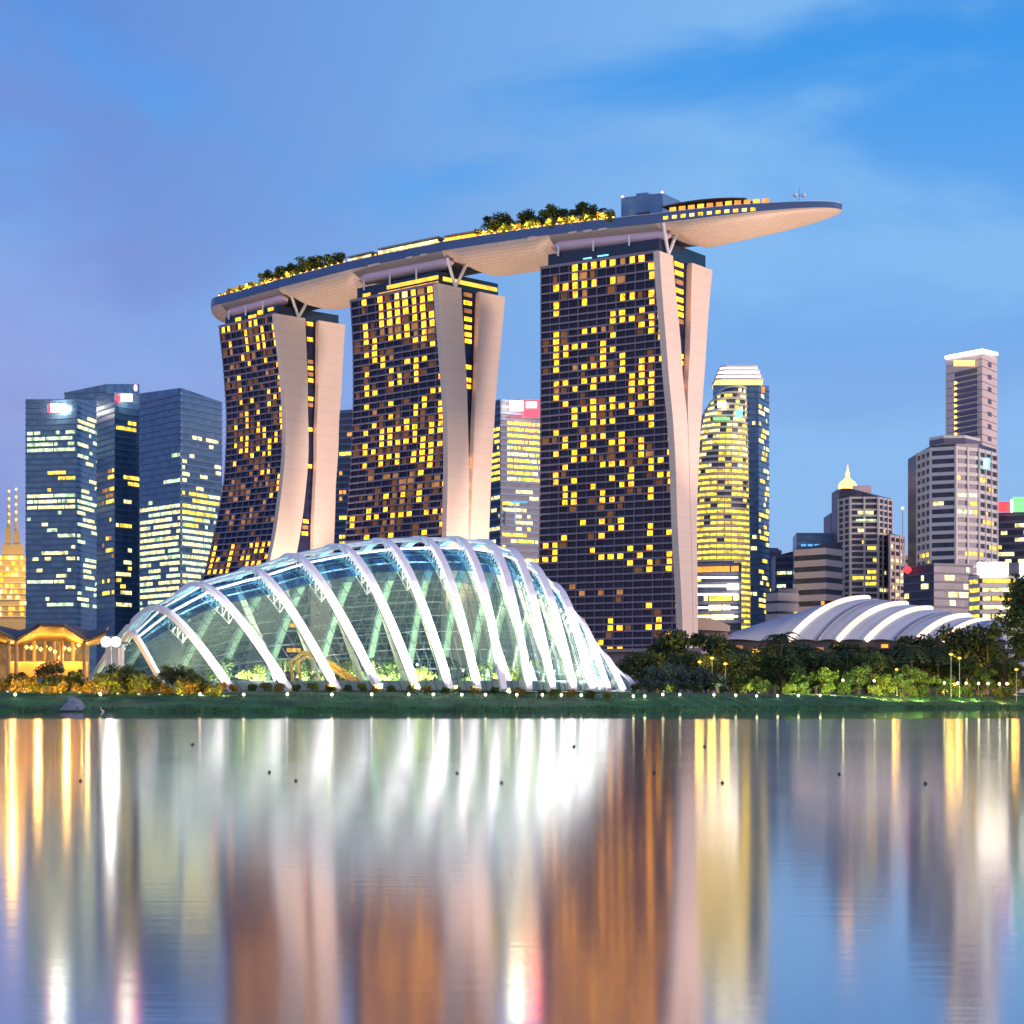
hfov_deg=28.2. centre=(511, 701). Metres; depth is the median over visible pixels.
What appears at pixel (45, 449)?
lit window
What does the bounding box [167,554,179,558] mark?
lit window
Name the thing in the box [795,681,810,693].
garden shrub
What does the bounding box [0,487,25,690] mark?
floodlit tower
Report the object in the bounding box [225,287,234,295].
garden shrub
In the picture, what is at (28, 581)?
lit window
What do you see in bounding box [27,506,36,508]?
lit window
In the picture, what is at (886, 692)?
garden shrub
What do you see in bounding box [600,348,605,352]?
lit window
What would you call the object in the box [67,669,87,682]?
broadleaf tree
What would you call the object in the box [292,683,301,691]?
garden shrub
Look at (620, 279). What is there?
lit window
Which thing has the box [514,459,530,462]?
lit window
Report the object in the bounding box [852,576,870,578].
lit window
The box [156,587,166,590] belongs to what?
lit window
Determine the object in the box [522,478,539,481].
lit window
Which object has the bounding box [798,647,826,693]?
palm tree
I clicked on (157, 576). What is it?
lit window
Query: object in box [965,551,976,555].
lit window
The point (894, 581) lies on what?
office block
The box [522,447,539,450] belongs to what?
lit window
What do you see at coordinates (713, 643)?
broadleaf tree
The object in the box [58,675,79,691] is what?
garden shrub
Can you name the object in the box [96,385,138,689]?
office tower
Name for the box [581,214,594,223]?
garden shrub
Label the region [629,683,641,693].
garden shrub
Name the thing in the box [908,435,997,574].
office tower
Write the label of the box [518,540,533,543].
lit window
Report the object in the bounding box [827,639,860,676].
broadleaf tree
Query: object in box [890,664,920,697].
broadleaf tree
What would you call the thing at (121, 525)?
lit window
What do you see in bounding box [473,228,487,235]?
garden shrub
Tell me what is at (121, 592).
lit window
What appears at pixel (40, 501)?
lit window
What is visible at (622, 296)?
lit window
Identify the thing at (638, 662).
broadleaf tree
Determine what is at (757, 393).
office tower
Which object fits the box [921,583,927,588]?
lit window
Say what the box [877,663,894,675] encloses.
broadleaf tree
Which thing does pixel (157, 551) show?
lit window
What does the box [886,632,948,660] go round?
broadleaf tree
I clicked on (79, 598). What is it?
lit window
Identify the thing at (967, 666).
broadleaf tree
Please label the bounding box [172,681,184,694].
garden shrub
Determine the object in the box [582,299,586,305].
lit window
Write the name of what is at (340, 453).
lit window
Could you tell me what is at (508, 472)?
lit window
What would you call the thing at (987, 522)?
lit window
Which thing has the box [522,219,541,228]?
garden shrub
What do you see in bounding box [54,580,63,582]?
lit window
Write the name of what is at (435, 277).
lit window
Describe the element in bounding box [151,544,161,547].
lit window
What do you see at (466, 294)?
lit window
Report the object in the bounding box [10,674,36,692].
garden shrub
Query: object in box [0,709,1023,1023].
water
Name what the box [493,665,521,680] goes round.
broadleaf tree
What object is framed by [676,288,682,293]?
lit window
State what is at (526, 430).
lit window
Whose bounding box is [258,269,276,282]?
broadleaf tree
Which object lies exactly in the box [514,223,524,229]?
garden shrub
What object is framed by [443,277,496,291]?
lit window
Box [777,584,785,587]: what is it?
lit window
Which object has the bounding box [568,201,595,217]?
broadleaf tree
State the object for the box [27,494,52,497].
lit window
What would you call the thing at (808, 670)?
broadleaf tree
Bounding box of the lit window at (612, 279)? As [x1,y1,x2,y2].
[610,277,614,283]
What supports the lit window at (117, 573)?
in the office tower at (117, 502)
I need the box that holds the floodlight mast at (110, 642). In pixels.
[101,636,120,668]
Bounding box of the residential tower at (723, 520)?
[697,385,750,629]
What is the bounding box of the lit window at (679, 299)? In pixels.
[676,296,682,302]
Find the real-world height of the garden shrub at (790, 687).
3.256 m
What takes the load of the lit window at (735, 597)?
in the office block at (719, 590)
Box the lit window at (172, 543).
[162,542,177,546]
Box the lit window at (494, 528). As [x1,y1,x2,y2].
[489,526,499,531]
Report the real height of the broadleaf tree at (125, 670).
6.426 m
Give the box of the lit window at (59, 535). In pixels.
[58,534,74,536]
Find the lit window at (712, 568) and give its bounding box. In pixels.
[697,566,729,571]
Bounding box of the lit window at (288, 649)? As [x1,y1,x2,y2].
[287,648,300,651]
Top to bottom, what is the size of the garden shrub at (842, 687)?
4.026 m
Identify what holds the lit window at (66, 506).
in the office tower at (61, 509)
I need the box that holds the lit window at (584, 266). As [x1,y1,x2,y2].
[582,263,586,269]
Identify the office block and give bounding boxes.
[697,561,741,633]
[766,589,798,620]
[769,548,781,591]
[771,551,792,590]
[793,533,831,588]
[794,542,842,611]
[886,533,904,601]
[903,563,972,613]
[905,555,907,566]
[968,562,1023,694]
[998,497,1023,562]
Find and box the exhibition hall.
[728,595,1006,693]
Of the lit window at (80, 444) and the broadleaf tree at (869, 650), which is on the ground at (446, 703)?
the broadleaf tree at (869, 650)
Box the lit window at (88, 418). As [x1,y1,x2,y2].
[87,417,96,422]
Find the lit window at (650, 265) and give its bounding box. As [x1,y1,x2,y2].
[648,262,653,269]
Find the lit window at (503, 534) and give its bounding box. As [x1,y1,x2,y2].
[502,533,525,536]
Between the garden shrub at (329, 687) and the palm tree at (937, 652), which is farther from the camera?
the palm tree at (937, 652)
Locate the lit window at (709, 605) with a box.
[709,605,720,610]
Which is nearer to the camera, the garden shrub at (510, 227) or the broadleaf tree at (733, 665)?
the broadleaf tree at (733, 665)
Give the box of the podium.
[546,648,717,692]
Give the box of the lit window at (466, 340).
[465,338,471,343]
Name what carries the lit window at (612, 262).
in the hotel tower at (623, 333)
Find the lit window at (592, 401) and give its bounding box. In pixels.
[590,399,595,403]
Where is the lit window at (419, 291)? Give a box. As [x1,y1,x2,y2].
[417,288,423,294]
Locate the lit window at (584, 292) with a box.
[582,290,586,296]
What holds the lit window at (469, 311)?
in the hotel tower at (426, 353)
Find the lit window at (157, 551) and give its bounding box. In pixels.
[151,550,161,553]
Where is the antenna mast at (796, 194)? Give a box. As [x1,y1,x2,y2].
[793,187,805,201]
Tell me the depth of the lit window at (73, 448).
1381.99 m
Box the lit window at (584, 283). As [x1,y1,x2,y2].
[582,281,586,287]
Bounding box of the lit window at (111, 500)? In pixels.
[106,499,113,503]
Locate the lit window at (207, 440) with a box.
[206,438,217,443]
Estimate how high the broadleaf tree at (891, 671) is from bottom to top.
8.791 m
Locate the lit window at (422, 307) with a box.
[420,304,424,310]
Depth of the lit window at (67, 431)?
1380.81 m
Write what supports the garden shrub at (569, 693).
on the ground at (446, 703)
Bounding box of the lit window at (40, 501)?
[39,500,56,502]
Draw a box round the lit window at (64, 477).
[58,476,74,479]
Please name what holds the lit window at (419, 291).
in the hotel tower at (426, 353)
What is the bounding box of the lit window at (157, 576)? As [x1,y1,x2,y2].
[149,575,159,579]
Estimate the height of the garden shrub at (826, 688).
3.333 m
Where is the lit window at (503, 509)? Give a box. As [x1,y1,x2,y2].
[502,508,525,511]
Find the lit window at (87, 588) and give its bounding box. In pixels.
[86,587,95,590]
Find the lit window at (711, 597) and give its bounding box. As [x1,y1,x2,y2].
[709,595,731,600]
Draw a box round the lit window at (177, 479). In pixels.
[164,478,179,483]
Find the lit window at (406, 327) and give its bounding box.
[404,324,408,330]
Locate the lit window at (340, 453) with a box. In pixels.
[339,451,350,455]
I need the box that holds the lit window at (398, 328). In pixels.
[395,326,400,332]
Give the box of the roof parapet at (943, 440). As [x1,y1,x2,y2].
[929,438,979,445]
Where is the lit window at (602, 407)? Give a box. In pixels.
[600,405,605,409]
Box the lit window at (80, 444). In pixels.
[78,442,88,448]
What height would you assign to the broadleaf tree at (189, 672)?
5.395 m
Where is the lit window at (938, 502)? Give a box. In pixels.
[933,501,943,505]
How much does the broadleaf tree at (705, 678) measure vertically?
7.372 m
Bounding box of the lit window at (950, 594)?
[948,592,957,596]
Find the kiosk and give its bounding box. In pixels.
[100,642,130,675]
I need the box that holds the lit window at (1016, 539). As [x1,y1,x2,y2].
[1015,538,1023,541]
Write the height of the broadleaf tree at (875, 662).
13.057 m
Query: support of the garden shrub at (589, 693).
on the ground at (446, 703)
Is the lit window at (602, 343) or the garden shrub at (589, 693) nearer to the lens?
the garden shrub at (589, 693)
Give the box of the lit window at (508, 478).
[507,477,516,480]
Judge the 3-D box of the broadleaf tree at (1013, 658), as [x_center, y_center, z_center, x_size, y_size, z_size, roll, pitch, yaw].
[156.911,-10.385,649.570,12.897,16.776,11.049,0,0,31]
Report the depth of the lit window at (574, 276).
881.56 m
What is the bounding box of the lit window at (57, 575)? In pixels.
[56,574,66,576]
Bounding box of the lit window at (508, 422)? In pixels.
[507,421,530,425]
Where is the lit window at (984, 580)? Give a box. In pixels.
[983,579,1015,582]
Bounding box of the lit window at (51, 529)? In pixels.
[47,528,56,531]
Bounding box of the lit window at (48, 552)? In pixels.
[42,551,67,554]
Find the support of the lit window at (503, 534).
in the office tower at (514, 498)
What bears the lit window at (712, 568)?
in the office block at (719, 590)
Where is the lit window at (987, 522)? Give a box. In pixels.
[983,520,993,525]
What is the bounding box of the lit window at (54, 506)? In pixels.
[38,505,63,508]
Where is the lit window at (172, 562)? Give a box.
[160,561,175,565]
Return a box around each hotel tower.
[180,296,345,689]
[337,257,504,680]
[537,222,712,680]
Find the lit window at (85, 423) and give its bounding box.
[84,421,94,427]
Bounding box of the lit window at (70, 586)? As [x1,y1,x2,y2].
[66,585,74,588]
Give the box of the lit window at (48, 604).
[47,603,72,605]
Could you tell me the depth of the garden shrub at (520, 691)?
443.20 m
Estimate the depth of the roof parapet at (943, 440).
1372.41 m
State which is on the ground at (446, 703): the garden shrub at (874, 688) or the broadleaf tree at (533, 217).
the garden shrub at (874, 688)
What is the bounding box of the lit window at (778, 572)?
[777,571,785,574]
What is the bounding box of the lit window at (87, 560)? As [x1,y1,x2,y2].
[85,558,95,562]
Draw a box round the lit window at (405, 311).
[403,307,407,313]
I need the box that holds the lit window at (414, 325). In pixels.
[411,323,416,329]
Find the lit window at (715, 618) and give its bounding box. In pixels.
[711,614,733,619]
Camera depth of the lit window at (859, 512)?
1479.59 m
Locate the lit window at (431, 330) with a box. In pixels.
[428,328,434,332]
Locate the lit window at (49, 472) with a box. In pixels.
[48,471,65,473]
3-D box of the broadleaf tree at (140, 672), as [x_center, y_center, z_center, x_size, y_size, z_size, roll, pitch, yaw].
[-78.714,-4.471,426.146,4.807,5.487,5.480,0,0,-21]
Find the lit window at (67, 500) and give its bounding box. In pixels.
[66,499,74,502]
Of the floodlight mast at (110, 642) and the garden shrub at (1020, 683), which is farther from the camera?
the garden shrub at (1020, 683)
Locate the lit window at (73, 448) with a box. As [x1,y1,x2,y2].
[54,447,74,450]
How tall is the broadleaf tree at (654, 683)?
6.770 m
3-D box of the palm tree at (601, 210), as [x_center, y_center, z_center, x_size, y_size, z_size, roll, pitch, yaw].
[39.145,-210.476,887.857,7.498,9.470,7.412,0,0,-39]
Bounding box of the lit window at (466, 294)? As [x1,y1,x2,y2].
[464,292,471,297]
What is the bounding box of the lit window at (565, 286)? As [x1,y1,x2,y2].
[563,283,567,289]
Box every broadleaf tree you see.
[33,660,64,680]
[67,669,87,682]
[105,663,135,692]
[126,668,145,685]
[157,663,187,692]
[174,668,196,681]
[202,657,234,681]
[235,664,266,680]
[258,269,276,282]
[274,265,281,278]
[281,263,297,276]
[293,658,325,680]
[294,256,321,272]
[304,255,324,269]
[322,254,335,266]
[326,251,345,265]
[333,660,364,680]
[374,659,400,680]
[408,665,436,680]
[458,660,491,680]
[482,212,511,230]
[493,217,516,226]
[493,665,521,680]
[512,209,538,229]
[526,213,546,224]
[537,203,568,219]
[554,209,578,219]
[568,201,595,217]
[579,203,600,217]
[616,650,657,691]
[638,664,671,692]
[642,649,671,691]
[646,627,705,662]
[656,662,689,689]
[665,650,703,692]
[669,663,701,692]
[688,632,740,692]
[690,666,714,689]
[703,664,718,692]
[707,672,729,692]
[709,648,755,692]
[710,652,752,692]
[748,645,789,692]
[748,668,769,679]
[748,677,767,690]
[759,650,806,693]
[782,642,822,693]
[784,664,815,684]
[786,673,805,692]
[799,651,846,693]
[804,655,831,693]
[806,667,839,693]
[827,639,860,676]
[834,665,855,693]
[842,663,872,693]
[851,651,886,693]
[855,645,890,693]
[870,673,898,695]
[875,645,920,693]
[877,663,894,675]
[882,668,908,693]
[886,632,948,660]
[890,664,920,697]
[894,653,939,691]
[909,662,941,693]
[911,671,941,687]
[929,666,957,693]
[933,623,1002,677]
[937,675,956,695]
[940,655,979,686]
[969,647,1002,693]
[970,666,998,695]
[987,657,1023,691]
[991,571,1023,656]
[993,644,1023,676]
[1020,611,1023,650]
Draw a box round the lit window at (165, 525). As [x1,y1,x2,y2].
[154,524,169,528]
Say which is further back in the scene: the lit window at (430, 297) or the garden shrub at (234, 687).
the lit window at (430, 297)
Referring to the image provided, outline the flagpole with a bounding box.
[901,507,903,568]
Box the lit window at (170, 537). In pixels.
[162,535,177,540]
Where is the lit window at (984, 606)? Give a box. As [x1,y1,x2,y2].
[983,605,1009,608]
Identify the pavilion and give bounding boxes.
[0,623,108,690]
[698,617,729,673]
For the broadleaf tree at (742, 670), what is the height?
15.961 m
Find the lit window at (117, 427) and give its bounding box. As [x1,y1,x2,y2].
[116,425,130,430]
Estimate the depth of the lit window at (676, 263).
874.28 m
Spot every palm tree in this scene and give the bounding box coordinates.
[275,657,296,674]
[358,657,383,680]
[435,657,464,675]
[479,222,491,229]
[515,658,542,671]
[594,208,607,214]
[662,656,686,692]
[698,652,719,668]
[721,648,756,692]
[758,632,804,692]
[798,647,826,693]
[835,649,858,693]
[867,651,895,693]
[890,643,930,692]
[917,648,955,693]
[971,641,1007,694]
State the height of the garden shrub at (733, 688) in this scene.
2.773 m
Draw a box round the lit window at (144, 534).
[140,533,150,536]
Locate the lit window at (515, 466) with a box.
[514,465,537,469]
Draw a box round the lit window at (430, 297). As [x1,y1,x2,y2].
[428,294,432,300]
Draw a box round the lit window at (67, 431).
[66,430,74,433]
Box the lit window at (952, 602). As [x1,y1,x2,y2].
[950,600,955,605]
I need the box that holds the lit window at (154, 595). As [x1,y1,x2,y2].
[140,594,155,598]
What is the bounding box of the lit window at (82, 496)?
[81,495,91,499]
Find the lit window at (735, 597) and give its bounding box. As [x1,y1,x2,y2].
[733,595,738,599]
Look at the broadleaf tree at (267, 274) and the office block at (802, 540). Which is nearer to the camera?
the broadleaf tree at (267, 274)
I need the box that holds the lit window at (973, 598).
[969,597,978,601]
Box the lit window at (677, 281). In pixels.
[675,279,682,285]
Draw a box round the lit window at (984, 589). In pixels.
[983,588,1011,591]
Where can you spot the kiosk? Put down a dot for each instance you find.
(117, 656)
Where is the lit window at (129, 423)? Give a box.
[128,421,135,425]
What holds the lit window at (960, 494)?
in the office tower at (952, 499)
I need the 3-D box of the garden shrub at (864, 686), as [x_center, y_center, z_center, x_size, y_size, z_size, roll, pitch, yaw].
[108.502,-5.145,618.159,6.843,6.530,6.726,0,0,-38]
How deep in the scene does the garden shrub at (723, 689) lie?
533.23 m
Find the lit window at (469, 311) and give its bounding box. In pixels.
[464,308,471,313]
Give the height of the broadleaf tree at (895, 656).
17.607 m
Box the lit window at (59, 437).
[46,436,71,439]
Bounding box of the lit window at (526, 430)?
[525,428,539,432]
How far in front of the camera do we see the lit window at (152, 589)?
1300.33 m
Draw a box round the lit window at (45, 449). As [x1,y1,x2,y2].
[27,448,52,451]
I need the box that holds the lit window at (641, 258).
[639,255,643,261]
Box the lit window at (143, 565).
[140,564,150,567]
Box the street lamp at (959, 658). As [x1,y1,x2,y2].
[958,657,960,697]
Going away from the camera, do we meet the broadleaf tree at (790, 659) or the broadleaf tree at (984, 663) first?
the broadleaf tree at (790, 659)
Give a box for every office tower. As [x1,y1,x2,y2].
[25,399,96,690]
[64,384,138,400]
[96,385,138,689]
[139,388,222,689]
[331,409,352,672]
[487,399,539,680]
[712,365,769,625]
[824,513,831,532]
[832,465,892,599]
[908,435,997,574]
[945,349,997,448]
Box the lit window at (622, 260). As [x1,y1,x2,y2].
[620,258,624,264]
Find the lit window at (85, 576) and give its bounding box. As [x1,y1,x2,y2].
[84,575,93,579]
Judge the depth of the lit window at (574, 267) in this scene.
881.56 m
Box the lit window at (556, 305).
[554,302,558,308]
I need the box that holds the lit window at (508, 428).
[507,427,523,431]
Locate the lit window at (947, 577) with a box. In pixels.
[945,575,953,580]
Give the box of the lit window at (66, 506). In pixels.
[65,505,74,507]
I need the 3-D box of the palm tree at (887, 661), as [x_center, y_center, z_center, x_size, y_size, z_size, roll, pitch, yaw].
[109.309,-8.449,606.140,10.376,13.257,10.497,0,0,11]
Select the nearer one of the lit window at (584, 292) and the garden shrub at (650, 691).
the garden shrub at (650, 691)
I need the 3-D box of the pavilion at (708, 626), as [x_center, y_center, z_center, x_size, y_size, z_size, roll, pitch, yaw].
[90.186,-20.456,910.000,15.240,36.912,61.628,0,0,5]
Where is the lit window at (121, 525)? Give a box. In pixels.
[120,524,131,527]
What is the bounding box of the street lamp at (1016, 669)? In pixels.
[1015,668,1017,702]
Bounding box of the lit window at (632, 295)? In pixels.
[630,292,634,299]
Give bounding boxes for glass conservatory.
[88,536,638,691]
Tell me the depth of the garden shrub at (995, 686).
637.74 m
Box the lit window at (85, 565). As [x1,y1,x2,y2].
[84,564,93,568]
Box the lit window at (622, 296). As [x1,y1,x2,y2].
[620,294,624,300]
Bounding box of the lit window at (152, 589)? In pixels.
[140,588,155,592]
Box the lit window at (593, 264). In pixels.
[591,262,595,268]
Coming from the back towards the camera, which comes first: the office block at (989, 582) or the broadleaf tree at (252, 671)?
the office block at (989, 582)
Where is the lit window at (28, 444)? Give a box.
[27,442,52,446]
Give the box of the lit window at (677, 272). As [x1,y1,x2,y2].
[675,270,682,276]
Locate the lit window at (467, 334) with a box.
[465,332,471,336]
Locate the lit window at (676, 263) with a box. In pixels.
[674,261,682,267]
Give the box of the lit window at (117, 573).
[116,572,130,576]
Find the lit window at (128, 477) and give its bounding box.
[127,476,138,480]
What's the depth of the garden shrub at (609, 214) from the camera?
874.20 m
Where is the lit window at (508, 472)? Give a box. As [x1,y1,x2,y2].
[507,471,530,475]
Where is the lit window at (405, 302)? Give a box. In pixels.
[402,299,407,305]
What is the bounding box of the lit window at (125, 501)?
[124,500,131,503]
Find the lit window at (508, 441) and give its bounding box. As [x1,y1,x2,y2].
[507,439,523,443]
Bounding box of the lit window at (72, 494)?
[54,493,74,496]
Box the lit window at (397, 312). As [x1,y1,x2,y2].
[395,309,399,315]
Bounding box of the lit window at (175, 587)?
[167,586,178,589]
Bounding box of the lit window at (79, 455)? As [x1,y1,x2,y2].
[78,454,88,459]
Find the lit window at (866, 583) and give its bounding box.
[865,582,875,584]
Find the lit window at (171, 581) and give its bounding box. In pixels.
[165,580,179,583]
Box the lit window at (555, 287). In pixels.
[553,285,558,291]
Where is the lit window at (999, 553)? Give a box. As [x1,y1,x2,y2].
[998,552,1013,555]
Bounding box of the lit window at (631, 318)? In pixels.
[629,316,634,320]
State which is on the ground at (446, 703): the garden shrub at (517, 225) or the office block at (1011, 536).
the office block at (1011, 536)
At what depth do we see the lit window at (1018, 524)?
1493.38 m
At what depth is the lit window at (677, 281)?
874.06 m
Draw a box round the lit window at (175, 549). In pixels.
[168,548,178,552]
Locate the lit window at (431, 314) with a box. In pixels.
[429,311,433,317]
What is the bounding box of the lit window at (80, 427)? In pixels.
[78,425,88,431]
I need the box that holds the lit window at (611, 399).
[609,397,614,401]
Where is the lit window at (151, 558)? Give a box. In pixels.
[149,556,159,560]
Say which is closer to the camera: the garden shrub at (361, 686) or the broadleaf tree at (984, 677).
the garden shrub at (361, 686)
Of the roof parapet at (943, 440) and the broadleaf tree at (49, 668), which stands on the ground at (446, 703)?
the broadleaf tree at (49, 668)
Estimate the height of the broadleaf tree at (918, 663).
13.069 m
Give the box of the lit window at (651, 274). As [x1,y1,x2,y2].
[649,272,653,278]
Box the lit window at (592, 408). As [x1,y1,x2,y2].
[590,406,595,410]
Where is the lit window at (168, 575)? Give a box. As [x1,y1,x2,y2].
[166,573,179,577]
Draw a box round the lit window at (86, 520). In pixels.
[84,518,93,523]
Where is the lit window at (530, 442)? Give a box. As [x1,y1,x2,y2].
[529,441,539,444]
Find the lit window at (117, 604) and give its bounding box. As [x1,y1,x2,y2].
[116,602,131,606]
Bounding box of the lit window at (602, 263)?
[600,260,605,266]
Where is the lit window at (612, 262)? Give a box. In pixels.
[610,259,614,265]
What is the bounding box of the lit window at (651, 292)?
[649,290,653,296]
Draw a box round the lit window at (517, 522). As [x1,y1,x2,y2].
[516,521,532,524]
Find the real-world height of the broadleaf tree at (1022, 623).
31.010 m
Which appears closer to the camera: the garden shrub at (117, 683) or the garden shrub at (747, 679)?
the garden shrub at (117, 683)
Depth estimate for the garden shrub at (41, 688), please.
420.43 m
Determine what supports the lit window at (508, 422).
in the office tower at (514, 498)
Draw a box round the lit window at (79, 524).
[78,522,88,527]
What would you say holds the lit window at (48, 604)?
in the office tower at (61, 509)
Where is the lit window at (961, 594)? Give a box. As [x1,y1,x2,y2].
[959,592,968,597]
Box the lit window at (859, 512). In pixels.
[858,511,873,513]
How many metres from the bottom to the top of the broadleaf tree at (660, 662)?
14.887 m
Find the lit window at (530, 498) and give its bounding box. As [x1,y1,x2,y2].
[529,497,538,500]
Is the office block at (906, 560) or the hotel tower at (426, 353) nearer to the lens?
the hotel tower at (426, 353)
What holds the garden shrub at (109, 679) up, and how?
on the ground at (446, 703)
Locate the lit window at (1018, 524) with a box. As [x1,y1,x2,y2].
[1015,523,1023,526]
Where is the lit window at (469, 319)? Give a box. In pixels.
[464,316,471,321]
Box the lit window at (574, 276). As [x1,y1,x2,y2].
[572,273,576,279]
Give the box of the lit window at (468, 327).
[465,325,471,329]
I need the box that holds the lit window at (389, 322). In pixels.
[387,319,391,325]
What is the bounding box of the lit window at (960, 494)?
[958,492,976,497]
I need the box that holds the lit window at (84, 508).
[83,507,93,511]
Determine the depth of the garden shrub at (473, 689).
442.11 m
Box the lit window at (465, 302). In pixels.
[464,300,471,305]
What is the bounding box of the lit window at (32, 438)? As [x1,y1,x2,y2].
[27,437,44,440]
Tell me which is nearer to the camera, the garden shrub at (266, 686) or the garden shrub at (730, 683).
the garden shrub at (266, 686)
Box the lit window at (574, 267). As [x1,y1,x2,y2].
[572,265,576,270]
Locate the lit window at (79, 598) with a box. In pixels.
[78,597,88,601]
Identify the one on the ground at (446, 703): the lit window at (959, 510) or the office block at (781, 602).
the office block at (781, 602)
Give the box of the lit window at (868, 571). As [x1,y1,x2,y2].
[867,570,875,573]
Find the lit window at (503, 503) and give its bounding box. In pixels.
[502,501,518,505]
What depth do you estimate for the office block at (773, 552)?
1692.97 m
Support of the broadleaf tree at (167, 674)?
on the ground at (446, 703)
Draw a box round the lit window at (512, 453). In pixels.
[511,452,527,456]
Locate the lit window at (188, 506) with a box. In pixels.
[186,504,202,509]
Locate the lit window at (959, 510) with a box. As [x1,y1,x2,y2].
[958,509,972,513]
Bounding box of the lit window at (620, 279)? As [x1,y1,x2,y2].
[617,276,624,282]
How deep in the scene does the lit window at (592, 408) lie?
876.31 m
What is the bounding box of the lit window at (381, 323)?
[379,320,383,326]
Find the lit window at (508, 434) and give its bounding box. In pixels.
[507,433,530,437]
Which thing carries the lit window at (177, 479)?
in the office tower at (180, 460)
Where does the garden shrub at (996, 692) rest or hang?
on the ground at (446, 703)
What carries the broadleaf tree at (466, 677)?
on the ground at (446, 703)
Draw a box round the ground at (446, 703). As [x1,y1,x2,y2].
[0,691,1023,711]
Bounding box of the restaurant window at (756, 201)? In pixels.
[753,199,759,203]
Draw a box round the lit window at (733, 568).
[731,566,738,571]
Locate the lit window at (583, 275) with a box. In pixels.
[579,272,586,278]
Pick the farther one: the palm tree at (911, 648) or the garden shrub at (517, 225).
the garden shrub at (517, 225)
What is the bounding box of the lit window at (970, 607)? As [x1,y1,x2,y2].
[969,605,978,609]
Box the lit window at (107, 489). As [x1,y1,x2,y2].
[102,488,109,492]
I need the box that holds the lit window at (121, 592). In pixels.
[120,591,131,594]
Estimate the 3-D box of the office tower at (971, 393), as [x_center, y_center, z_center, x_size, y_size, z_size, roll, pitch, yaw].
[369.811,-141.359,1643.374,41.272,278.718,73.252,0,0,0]
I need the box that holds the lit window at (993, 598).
[992,597,1011,600]
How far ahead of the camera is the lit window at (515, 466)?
1429.52 m
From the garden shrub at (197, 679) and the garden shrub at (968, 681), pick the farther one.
the garden shrub at (968, 681)
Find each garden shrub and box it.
[0,677,10,691]
[5,671,25,691]
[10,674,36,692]
[22,678,40,691]
[34,682,47,692]
[40,676,61,693]
[42,674,68,692]
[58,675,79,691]
[71,682,84,692]
[84,678,105,693]
[93,670,123,693]
[106,678,126,691]
[115,683,125,692]
[127,673,152,694]
[138,673,157,692]
[149,678,164,693]
[159,683,171,693]
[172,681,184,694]
[175,676,198,693]
[186,673,207,692]
[198,681,210,692]
[206,685,220,695]
[213,681,226,694]
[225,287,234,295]
[228,683,238,691]
[237,285,245,291]
[243,281,250,288]
[247,684,257,691]
[249,282,259,286]
[258,682,272,691]
[261,278,270,283]
[273,683,284,691]
[289,270,301,278]
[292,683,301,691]
[306,682,319,691]
[324,683,336,691]
[342,684,352,691]
[357,683,367,691]
[371,683,382,691]
[387,685,396,691]
[406,683,419,692]
[421,685,431,692]
[440,686,449,693]
[452,685,461,692]
[469,686,480,693]
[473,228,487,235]
[490,686,499,693]
[499,223,515,234]
[506,687,514,695]
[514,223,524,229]
[515,687,525,694]
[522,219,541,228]
[537,689,546,696]
[544,217,555,227]
[548,688,561,697]
[553,216,566,225]
[564,215,575,225]
[565,689,574,696]
[573,215,583,222]
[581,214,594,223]
[585,690,595,697]
[593,212,604,219]
[604,209,615,221]
[604,691,611,700]
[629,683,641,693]
[643,685,653,692]
[655,683,664,692]
[666,684,677,692]
[680,683,691,692]
[693,685,702,692]
[704,683,714,692]
[717,685,728,692]
[728,675,744,692]
[730,684,739,692]
[738,682,753,692]
[739,673,754,692]
[753,679,771,693]
[766,674,786,692]
[782,683,797,693]
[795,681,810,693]
[807,675,819,691]
[813,680,820,688]
[821,683,835,693]
[835,682,852,694]
[859,678,875,693]
[867,684,881,695]
[880,683,893,695]
[904,686,918,696]
[916,685,929,696]
[949,687,961,696]
[960,685,973,696]
[961,677,975,691]
[976,678,992,694]
[988,679,1005,689]
[991,688,1002,698]
[1001,686,1015,698]
[1005,676,1023,694]
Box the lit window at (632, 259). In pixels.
[630,256,634,262]
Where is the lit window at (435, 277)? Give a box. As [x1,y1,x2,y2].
[387,275,437,288]
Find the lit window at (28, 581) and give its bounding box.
[27,580,52,583]
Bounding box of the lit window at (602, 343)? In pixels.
[600,341,605,345]
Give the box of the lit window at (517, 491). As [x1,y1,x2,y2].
[516,490,532,493]

